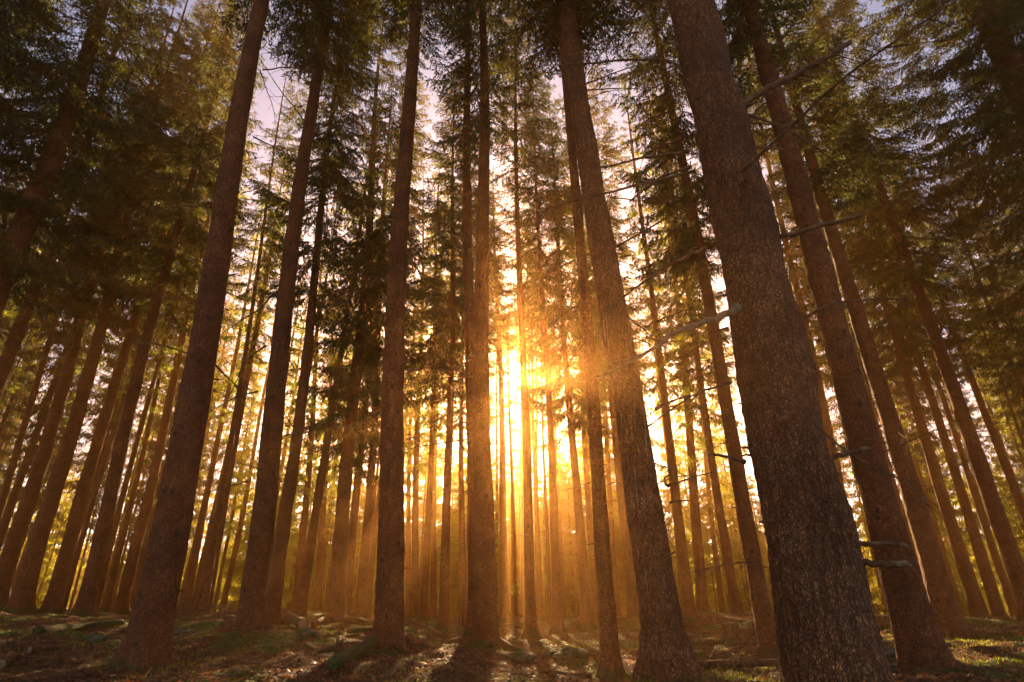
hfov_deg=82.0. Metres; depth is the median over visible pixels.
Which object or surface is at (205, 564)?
spruce tree
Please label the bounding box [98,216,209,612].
spruce tree
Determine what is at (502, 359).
spruce tree
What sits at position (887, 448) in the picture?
spruce tree
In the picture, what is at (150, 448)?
spruce tree
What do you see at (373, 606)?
young spruce
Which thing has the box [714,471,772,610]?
young spruce
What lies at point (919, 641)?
spruce tree
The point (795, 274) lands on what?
spruce tree
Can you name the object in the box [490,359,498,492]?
spruce tree
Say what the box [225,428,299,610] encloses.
young spruce
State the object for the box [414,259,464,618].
spruce tree
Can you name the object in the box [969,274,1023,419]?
spruce tree
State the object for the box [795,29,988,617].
spruce tree
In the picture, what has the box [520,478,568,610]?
young spruce
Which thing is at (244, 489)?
spruce tree
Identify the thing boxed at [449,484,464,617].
young spruce
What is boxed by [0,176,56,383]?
spruce tree
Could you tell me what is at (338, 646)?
tree stump
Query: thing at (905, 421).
spruce tree
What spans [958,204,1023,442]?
spruce tree
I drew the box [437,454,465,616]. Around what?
young spruce
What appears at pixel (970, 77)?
spruce tree
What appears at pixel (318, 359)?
spruce tree
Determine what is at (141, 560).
spruce tree
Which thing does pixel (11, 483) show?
young spruce
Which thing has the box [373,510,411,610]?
young spruce
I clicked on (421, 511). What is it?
young spruce
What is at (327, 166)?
spruce tree
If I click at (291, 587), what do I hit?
young spruce
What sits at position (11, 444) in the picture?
spruce tree
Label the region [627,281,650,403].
spruce tree
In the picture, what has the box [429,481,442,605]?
young spruce
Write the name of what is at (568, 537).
young spruce
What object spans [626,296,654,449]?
spruce tree
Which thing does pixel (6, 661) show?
fallen log
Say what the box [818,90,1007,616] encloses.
spruce tree
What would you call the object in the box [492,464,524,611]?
young spruce
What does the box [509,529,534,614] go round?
young spruce
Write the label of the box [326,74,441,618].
spruce tree
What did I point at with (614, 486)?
spruce tree
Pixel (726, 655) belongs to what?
brush heap
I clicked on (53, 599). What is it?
spruce tree
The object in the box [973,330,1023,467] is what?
spruce tree
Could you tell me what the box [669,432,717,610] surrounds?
young spruce
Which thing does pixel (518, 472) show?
young spruce
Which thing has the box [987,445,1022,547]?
young spruce
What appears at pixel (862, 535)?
young spruce
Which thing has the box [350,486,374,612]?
young spruce
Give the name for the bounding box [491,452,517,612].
young spruce
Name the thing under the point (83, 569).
distant wood
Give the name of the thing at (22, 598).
spruce tree
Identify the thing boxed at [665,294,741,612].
spruce tree
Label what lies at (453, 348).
spruce tree
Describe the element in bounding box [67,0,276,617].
spruce tree
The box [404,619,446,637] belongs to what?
fallen branch
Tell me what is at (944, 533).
young spruce
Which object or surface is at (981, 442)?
spruce tree
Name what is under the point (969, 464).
spruce tree
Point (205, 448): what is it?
spruce tree
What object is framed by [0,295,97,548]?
spruce tree
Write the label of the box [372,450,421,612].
young spruce
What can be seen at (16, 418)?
spruce tree
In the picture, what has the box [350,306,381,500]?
spruce tree
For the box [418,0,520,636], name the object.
spruce tree
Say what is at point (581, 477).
young spruce
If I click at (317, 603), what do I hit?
spruce tree
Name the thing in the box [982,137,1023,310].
spruce tree
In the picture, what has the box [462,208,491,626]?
spruce tree
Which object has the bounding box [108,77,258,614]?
spruce tree
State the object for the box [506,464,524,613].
young spruce
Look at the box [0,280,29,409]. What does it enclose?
spruce tree
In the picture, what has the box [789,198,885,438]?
spruce tree
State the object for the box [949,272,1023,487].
spruce tree
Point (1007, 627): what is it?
fallen branch
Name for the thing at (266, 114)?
sky
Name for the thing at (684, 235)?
spruce tree
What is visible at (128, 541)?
young spruce
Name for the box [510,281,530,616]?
spruce tree
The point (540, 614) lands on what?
spruce tree
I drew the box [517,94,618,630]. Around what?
spruce tree
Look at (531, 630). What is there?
spruce tree
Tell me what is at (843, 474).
spruce tree
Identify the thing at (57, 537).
young spruce
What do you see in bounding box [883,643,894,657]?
mossy stone
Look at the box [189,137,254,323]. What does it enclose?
spruce tree
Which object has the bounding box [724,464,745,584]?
young spruce
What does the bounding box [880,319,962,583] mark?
spruce tree
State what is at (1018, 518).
young spruce
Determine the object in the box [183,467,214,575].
young spruce
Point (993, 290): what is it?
spruce tree
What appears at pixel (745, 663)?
fallen log
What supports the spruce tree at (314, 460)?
on the ground at (263, 637)
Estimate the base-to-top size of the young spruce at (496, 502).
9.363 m
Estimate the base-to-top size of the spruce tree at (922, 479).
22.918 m
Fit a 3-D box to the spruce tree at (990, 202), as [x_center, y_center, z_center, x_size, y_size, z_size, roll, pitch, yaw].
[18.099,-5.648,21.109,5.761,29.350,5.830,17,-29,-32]
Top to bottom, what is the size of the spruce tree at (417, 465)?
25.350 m
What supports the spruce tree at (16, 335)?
on the ground at (263, 637)
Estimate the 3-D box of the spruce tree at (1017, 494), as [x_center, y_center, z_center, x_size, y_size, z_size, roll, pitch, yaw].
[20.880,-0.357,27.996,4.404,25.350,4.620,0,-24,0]
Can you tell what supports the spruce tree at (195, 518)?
on the ground at (263, 637)
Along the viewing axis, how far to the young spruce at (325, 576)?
45.11 m
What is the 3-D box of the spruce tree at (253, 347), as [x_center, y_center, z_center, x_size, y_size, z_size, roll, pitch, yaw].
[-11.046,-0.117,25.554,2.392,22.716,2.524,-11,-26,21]
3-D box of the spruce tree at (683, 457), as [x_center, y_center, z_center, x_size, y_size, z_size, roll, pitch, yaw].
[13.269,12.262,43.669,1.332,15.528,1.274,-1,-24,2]
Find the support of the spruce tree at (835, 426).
on the ground at (263, 637)
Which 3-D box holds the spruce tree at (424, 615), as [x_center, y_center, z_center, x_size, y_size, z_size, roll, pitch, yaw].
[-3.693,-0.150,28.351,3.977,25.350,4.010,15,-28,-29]
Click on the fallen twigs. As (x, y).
(423, 665)
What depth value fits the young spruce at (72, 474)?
55.06 m
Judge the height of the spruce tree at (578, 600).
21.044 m
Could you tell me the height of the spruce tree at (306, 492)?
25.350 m
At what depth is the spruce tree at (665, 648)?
8.93 m
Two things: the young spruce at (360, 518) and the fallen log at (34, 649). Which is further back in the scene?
the young spruce at (360, 518)
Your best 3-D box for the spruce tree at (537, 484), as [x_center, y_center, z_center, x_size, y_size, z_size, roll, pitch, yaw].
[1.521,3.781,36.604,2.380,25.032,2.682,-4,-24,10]
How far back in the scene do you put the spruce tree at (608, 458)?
33.50 m
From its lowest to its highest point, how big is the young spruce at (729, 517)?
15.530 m
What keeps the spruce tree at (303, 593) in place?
on the ground at (263, 637)
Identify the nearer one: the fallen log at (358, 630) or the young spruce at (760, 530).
the fallen log at (358, 630)
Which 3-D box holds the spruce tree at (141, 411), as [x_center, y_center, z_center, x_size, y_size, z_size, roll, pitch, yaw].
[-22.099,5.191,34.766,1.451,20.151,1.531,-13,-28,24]
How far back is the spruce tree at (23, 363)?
29.48 m
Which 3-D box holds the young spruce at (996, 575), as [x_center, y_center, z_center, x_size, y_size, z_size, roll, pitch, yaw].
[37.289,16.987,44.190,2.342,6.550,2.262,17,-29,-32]
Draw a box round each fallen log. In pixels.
[0,653,24,668]
[27,644,60,653]
[32,620,123,634]
[281,607,307,627]
[326,635,378,671]
[347,627,371,633]
[499,622,524,625]
[698,659,780,668]
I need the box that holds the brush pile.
[123,582,240,622]
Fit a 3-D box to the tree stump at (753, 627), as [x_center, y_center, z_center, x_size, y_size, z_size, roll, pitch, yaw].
[6.480,7.595,15.515,0.457,0.403,0.490,12,-27,-25]
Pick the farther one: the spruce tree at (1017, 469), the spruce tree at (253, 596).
the spruce tree at (1017, 469)
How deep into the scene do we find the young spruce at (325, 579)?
43.48 m
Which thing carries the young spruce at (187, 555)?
on the ground at (263, 637)
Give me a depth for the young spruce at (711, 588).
39.60 m
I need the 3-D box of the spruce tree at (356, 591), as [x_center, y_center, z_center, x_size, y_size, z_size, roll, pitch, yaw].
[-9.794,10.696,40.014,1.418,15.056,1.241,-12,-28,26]
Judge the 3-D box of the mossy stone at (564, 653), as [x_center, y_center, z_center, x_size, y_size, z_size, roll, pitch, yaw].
[0.930,5.316,9.971,0.757,0.283,0.720,13,-27,-26]
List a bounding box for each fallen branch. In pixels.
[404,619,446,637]
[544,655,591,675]
[721,635,756,655]
[992,614,1023,631]
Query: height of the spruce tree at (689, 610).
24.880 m
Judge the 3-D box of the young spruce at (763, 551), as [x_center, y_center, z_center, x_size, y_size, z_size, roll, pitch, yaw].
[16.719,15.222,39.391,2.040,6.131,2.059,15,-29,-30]
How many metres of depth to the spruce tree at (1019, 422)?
36.48 m
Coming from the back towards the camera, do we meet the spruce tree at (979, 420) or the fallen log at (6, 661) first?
the spruce tree at (979, 420)
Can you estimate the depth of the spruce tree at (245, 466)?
40.70 m
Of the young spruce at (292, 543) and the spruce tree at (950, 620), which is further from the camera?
the young spruce at (292, 543)
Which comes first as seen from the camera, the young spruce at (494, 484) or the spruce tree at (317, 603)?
the spruce tree at (317, 603)
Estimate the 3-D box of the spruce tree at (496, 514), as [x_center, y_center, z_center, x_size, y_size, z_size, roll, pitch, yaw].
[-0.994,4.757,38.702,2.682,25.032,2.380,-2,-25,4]
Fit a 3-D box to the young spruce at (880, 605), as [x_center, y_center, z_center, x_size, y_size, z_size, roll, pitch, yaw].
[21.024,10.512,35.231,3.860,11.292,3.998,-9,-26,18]
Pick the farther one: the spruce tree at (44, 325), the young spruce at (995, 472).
the young spruce at (995, 472)
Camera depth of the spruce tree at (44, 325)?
25.79 m
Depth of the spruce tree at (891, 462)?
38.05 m
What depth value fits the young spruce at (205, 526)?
55.25 m
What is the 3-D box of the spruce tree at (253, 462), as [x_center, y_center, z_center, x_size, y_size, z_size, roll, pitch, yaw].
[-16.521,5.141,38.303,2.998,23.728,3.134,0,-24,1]
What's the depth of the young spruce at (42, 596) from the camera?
45.59 m
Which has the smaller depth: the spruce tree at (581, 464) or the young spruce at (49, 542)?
the spruce tree at (581, 464)
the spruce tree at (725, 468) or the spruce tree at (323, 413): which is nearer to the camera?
the spruce tree at (323, 413)
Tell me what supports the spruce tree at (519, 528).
on the ground at (263, 637)
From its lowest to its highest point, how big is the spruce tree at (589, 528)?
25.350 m
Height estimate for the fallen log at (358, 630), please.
0.160 m
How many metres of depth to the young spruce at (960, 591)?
33.96 m
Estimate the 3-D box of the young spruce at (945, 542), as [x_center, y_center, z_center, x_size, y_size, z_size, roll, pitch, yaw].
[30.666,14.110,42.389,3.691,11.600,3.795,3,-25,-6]
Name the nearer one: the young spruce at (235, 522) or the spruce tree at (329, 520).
the spruce tree at (329, 520)
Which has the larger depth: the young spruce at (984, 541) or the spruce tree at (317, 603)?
the young spruce at (984, 541)
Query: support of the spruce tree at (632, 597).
on the ground at (263, 637)
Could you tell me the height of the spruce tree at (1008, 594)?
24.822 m
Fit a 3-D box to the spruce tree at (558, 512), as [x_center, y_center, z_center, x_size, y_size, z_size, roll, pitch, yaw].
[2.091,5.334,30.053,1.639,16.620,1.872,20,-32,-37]
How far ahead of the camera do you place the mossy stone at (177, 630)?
11.70 m
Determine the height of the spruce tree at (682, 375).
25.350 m
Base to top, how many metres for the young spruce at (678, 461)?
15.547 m
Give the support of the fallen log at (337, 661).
on the ground at (263, 637)
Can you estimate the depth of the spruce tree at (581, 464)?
32.39 m
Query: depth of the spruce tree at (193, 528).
41.76 m
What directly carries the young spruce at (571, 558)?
on the ground at (263, 637)
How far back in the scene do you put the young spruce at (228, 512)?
51.14 m
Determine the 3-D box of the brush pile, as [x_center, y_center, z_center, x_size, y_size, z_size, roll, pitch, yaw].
[-9.119,8.035,17.327,4.062,1.876,4.174,0,-24,0]
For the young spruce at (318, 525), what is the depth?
54.75 m
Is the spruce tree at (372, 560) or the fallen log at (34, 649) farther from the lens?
the spruce tree at (372, 560)
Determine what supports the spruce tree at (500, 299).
on the ground at (263, 637)
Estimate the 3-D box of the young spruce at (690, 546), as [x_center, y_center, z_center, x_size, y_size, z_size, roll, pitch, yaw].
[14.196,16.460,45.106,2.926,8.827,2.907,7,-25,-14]
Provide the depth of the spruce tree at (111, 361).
26.51 m
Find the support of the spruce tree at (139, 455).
on the ground at (263, 637)
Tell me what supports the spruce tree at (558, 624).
on the ground at (263, 637)
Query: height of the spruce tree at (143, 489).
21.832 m
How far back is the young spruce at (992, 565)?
39.97 m
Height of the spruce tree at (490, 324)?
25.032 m
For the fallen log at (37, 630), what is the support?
on the ground at (263, 637)
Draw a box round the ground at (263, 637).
[0,608,1023,681]
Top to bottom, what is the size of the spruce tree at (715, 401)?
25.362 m
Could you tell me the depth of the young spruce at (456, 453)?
48.81 m
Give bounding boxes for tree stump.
[334,633,343,654]
[721,622,741,643]
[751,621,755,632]
[875,615,890,630]
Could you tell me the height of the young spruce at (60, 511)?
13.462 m
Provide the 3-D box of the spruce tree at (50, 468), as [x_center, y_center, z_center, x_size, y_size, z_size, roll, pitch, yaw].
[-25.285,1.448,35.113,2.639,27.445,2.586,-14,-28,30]
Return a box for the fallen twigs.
[0,608,1023,681]
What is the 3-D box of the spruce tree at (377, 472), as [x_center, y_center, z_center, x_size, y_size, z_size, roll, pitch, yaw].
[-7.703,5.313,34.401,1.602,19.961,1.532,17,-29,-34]
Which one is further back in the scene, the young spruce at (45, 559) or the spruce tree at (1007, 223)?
the young spruce at (45, 559)
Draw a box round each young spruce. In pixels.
[0,448,21,526]
[0,466,62,583]
[33,449,87,602]
[36,495,71,607]
[37,529,56,606]
[38,475,91,606]
[43,471,76,594]
[71,526,119,609]
[79,408,159,609]
[113,459,203,592]
[177,538,192,603]
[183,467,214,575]
[188,475,224,578]
[196,491,246,607]
[213,466,256,599]
[213,500,246,610]
[215,420,290,610]
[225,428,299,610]
[242,455,302,608]
[274,466,301,606]
[282,442,319,609]
[285,465,337,609]
[307,480,336,610]
[307,513,328,610]
[322,464,374,601]
[327,464,379,612]
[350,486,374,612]
[358,475,378,613]
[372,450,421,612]
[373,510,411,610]
[404,439,457,615]
[404,476,440,611]
[405,469,441,593]
[429,438,458,608]
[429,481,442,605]
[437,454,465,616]
[437,459,497,619]
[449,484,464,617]
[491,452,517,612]
[492,455,519,606]
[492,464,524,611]
[493,483,510,614]
[498,522,517,607]
[506,452,543,602]
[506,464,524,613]
[507,457,542,596]
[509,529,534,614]
[516,468,574,614]
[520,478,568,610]
[539,463,579,614]
[540,451,576,614]
[542,445,576,612]
[559,452,589,616]
[563,443,625,612]
[567,446,588,609]
[572,516,593,594]
[583,434,626,607]
[613,494,626,614]
[657,448,705,603]
[660,487,693,602]
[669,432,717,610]
[683,450,743,611]
[683,499,716,611]
[693,525,728,611]
[699,443,746,611]
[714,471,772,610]
[714,507,744,611]
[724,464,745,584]
[735,472,772,610]
[744,491,773,610]
[756,523,772,606]
[839,449,887,614]
[845,489,883,614]
[848,469,876,602]
[859,499,880,599]
[899,429,987,615]
[916,450,979,614]
[916,479,999,609]
[916,500,971,586]
[937,437,1008,613]
[952,474,1007,613]
[966,465,1023,605]
[981,501,1023,598]
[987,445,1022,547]
[989,455,1023,590]
[990,458,1023,548]
[991,528,1013,604]
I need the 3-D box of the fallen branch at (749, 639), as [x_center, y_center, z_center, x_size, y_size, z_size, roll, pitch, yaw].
[5.234,7.028,13.659,0.372,0.340,3.136,-16,-29,31]
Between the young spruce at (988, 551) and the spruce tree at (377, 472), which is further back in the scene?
the young spruce at (988, 551)
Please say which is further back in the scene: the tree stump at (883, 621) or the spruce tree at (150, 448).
the spruce tree at (150, 448)
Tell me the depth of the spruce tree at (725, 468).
41.11 m
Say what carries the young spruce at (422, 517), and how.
on the ground at (263, 637)
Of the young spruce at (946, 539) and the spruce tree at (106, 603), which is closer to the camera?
the spruce tree at (106, 603)
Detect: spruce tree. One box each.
[0,0,73,214]
[0,0,83,187]
[0,0,179,391]
[0,0,189,473]
[0,0,210,609]
[0,114,56,340]
[0,118,129,520]
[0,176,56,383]
[0,250,112,550]
[0,263,61,489]
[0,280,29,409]
[0,282,24,354]
[0,290,61,479]
[0,292,48,411]
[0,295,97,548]
[0,319,59,491]
[0,360,41,460]
[2,0,235,615]
[9,393,49,523]
[11,217,131,595]
[12,442,57,585]
[30,2,241,614]
[37,277,125,556]
[55,334,142,536]
[61,337,123,543]
[63,301,158,612]
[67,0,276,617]
[68,441,114,609]
[69,321,148,574]
[74,125,201,552]
[85,0,353,669]
[97,188,206,610]
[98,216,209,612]
[106,371,164,576]
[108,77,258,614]
[111,367,174,607]
[116,347,160,508]
[127,292,221,558]
[128,334,187,540]
[130,337,188,609]
[167,63,308,613]
[176,307,248,610]
[180,204,267,611]
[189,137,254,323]
[189,276,240,539]
[191,298,229,527]
[192,188,286,605]
[195,284,271,611]
[196,263,266,557]
[197,300,234,487]
[199,0,394,632]
[208,141,293,612]
[212,339,265,611]
[214,351,262,599]
[219,279,279,611]
[226,369,261,553]
[245,321,297,534]
[247,0,393,625]
[268,190,347,581]
[277,286,309,501]
[280,193,366,610]
[286,241,311,386]
[288,385,311,544]
[294,138,379,616]
[295,4,431,625]
[295,220,381,610]
[301,363,328,547]
[310,0,526,653]
[316,326,343,433]
[317,307,357,588]
[323,353,354,610]
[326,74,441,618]
[346,142,393,615]
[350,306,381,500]
[353,431,379,612]
[367,265,412,616]
[369,328,383,558]
[378,0,539,651]
[380,165,450,617]
[403,67,508,631]
[403,152,464,621]
[403,243,447,618]
[403,308,420,542]
[404,420,421,565]
[414,128,514,624]
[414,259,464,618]
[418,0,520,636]
[419,405,439,610]
[443,387,467,550]
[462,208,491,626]
[470,0,678,681]
[474,166,527,621]
[474,175,506,359]
[478,0,567,639]
[488,219,504,354]
[489,0,968,681]
[489,69,595,635]
[489,254,513,584]
[489,300,510,608]
[490,302,521,616]
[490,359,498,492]
[502,213,571,620]
[504,0,720,681]
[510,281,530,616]
[512,204,538,509]
[512,331,521,615]
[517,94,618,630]
[520,291,562,624]
[525,264,547,614]
[531,419,541,548]
[535,310,564,619]
[539,411,557,541]
[546,296,572,615]
[550,174,609,619]
[564,61,658,617]
[565,341,580,615]
[569,322,600,623]
[572,364,592,604]
[590,333,621,614]
[592,276,620,615]
[605,0,779,657]
[616,72,698,621]
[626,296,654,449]
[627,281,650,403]
[629,110,744,612]
[634,256,674,350]
[638,92,724,612]
[644,278,687,612]
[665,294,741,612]
[675,412,688,487]
[680,0,962,675]
[687,270,736,430]
[706,267,753,511]
[709,384,748,610]
[721,0,1023,640]
[736,54,856,496]
[781,187,886,501]
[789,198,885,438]
[791,0,1023,621]
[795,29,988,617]
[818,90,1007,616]
[824,343,907,519]
[827,246,922,577]
[828,408,855,517]
[829,411,852,495]
[848,323,910,532]
[853,229,989,615]
[855,269,965,615]
[864,0,1023,346]
[870,326,915,457]
[874,348,916,454]
[879,135,1023,537]
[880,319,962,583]
[882,279,1016,615]
[887,0,1023,267]
[890,301,1008,616]
[920,138,1023,433]
[937,0,1023,267]
[941,377,1019,551]
[942,393,991,532]
[947,285,1023,516]
[948,161,1023,433]
[949,247,1023,448]
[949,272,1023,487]
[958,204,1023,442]
[961,262,1023,487]
[968,370,1016,479]
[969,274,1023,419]
[972,199,1023,366]
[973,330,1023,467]
[976,300,1023,454]
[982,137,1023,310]
[993,167,1023,285]
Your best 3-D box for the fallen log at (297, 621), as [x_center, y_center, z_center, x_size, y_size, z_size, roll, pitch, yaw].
[-5.993,7.542,16.124,0.394,0.475,6.019,11,-27,-22]
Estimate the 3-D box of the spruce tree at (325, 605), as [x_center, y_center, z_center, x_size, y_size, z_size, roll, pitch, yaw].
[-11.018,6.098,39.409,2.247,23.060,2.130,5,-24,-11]
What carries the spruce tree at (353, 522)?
on the ground at (263, 637)
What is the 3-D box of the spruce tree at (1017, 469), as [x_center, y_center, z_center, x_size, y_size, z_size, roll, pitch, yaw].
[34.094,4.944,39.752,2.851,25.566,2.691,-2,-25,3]
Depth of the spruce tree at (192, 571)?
28.34 m
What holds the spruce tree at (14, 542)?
on the ground at (263, 637)
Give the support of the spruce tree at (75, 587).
on the ground at (263, 637)
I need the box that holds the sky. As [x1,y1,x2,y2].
[0,0,1022,561]
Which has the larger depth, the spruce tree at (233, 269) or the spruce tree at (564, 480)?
the spruce tree at (564, 480)
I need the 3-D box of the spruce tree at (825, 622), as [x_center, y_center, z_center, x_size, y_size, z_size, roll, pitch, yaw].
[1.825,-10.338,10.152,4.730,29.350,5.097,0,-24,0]
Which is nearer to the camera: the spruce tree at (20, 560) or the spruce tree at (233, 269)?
the spruce tree at (233, 269)
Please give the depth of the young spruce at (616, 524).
46.35 m
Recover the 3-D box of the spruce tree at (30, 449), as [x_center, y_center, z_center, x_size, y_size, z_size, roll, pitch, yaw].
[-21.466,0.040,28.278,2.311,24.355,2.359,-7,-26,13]
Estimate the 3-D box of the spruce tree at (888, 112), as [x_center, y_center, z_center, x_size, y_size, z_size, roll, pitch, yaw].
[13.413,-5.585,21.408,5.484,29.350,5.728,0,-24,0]
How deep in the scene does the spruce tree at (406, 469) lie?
45.49 m
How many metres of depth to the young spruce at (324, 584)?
45.14 m
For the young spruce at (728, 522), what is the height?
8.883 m
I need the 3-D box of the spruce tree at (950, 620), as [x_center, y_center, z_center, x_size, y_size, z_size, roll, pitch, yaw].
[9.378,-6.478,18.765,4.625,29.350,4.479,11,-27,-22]
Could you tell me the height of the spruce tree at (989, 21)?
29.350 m
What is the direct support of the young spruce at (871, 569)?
on the ground at (263, 637)
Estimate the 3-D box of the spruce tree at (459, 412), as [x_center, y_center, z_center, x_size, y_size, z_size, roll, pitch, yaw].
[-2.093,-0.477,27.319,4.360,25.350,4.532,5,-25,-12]
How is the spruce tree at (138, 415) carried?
on the ground at (263, 637)
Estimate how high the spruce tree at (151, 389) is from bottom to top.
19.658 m
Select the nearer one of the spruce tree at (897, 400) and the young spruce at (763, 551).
the spruce tree at (897, 400)
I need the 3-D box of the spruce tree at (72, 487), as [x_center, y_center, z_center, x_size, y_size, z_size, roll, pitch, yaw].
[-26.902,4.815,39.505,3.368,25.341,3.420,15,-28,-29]
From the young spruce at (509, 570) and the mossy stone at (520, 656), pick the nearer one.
the mossy stone at (520, 656)
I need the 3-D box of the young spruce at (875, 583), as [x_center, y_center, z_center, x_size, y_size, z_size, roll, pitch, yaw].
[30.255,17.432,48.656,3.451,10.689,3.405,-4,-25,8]
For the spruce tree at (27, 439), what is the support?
on the ground at (263, 637)
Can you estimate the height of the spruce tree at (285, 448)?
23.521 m
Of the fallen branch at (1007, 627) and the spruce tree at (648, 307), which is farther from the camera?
the spruce tree at (648, 307)
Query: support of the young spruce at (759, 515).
on the ground at (263, 637)
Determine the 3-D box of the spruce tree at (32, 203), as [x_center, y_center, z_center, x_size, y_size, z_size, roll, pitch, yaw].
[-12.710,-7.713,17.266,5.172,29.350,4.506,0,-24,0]
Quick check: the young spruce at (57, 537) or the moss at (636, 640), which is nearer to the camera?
the moss at (636, 640)
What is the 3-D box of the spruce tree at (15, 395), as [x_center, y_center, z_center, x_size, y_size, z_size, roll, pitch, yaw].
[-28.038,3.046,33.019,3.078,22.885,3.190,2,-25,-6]
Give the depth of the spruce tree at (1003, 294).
30.89 m
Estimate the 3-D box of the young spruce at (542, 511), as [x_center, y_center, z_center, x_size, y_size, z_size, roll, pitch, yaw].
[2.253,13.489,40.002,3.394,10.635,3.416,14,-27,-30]
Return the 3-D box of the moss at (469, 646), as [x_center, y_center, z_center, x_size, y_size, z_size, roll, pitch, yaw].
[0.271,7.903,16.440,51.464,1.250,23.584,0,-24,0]
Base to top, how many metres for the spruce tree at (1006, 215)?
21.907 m
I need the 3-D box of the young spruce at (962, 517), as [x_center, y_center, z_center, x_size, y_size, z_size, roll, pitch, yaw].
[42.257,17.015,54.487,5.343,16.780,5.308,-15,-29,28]
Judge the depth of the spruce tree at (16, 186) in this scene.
21.02 m
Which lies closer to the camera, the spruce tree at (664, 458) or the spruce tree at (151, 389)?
the spruce tree at (151, 389)
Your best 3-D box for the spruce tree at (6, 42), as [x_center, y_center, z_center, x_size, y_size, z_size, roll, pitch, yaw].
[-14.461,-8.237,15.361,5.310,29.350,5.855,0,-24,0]
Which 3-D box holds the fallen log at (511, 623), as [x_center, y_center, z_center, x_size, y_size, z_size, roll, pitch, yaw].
[-0.253,10.318,21.462,0.518,0.152,1.940,19,-30,-35]
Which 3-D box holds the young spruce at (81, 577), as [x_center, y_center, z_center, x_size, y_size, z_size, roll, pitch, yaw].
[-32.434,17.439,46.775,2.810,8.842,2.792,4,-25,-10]
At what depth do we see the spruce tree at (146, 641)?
9.74 m
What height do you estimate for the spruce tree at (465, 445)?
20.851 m
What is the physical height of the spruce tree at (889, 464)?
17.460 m
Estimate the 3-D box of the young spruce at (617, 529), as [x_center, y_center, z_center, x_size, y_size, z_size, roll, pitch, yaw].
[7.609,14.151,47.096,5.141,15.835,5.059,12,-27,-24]
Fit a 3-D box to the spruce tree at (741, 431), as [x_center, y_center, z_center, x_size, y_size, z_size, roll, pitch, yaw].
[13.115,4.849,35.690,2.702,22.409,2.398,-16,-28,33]
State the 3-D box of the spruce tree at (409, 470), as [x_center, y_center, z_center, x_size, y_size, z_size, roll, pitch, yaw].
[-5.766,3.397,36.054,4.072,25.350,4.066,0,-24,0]
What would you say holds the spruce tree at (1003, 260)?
on the ground at (263, 637)
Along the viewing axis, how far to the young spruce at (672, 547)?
41.37 m
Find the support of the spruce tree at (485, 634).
on the ground at (263, 637)
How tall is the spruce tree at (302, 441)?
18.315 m
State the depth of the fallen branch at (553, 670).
7.98 m
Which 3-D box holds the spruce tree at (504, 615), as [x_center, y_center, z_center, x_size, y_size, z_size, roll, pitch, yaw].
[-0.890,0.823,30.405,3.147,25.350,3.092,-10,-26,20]
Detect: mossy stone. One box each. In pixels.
[85,633,107,642]
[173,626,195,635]
[294,627,319,637]
[506,651,536,662]
[542,646,589,659]
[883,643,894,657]
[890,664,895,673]
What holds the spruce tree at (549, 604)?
on the ground at (263, 637)
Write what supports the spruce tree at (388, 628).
on the ground at (263, 637)
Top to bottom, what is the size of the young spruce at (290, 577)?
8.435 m
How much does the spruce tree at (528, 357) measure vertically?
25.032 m
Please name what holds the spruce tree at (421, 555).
on the ground at (263, 637)
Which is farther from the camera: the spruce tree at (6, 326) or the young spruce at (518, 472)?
the young spruce at (518, 472)
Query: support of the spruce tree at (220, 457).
on the ground at (263, 637)
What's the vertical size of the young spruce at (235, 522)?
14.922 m
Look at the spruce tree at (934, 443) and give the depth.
28.79 m
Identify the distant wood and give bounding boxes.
[0,538,1004,612]
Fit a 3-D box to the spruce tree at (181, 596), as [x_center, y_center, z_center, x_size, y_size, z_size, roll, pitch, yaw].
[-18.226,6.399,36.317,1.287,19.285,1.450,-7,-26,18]
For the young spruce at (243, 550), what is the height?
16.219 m
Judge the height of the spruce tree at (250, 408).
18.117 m
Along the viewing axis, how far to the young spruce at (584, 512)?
45.41 m
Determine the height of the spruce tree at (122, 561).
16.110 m
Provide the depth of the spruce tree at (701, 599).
25.98 m
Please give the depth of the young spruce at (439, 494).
45.14 m
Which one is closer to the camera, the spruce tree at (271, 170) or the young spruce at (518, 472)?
the spruce tree at (271, 170)
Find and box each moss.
[1,611,1023,681]
[217,617,1023,669]
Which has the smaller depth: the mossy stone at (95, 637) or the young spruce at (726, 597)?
the mossy stone at (95, 637)
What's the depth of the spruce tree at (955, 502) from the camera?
35.41 m
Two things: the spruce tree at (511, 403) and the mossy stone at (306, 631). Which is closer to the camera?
the mossy stone at (306, 631)
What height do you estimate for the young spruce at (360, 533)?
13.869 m
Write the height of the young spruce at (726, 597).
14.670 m
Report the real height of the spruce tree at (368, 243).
29.350 m
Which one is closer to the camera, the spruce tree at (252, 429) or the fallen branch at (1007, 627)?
the fallen branch at (1007, 627)
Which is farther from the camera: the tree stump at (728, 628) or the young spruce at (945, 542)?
the young spruce at (945, 542)
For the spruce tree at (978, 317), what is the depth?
24.73 m
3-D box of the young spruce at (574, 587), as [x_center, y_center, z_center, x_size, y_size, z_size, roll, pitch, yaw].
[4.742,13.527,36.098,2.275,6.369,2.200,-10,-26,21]
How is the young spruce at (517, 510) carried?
on the ground at (263, 637)
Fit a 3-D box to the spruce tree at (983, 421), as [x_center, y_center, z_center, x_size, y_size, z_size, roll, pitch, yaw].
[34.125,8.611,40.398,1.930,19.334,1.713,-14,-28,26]
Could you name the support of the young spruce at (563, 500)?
on the ground at (263, 637)
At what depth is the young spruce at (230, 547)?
44.84 m
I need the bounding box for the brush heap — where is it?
[697,624,779,666]
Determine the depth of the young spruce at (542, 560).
44.36 m

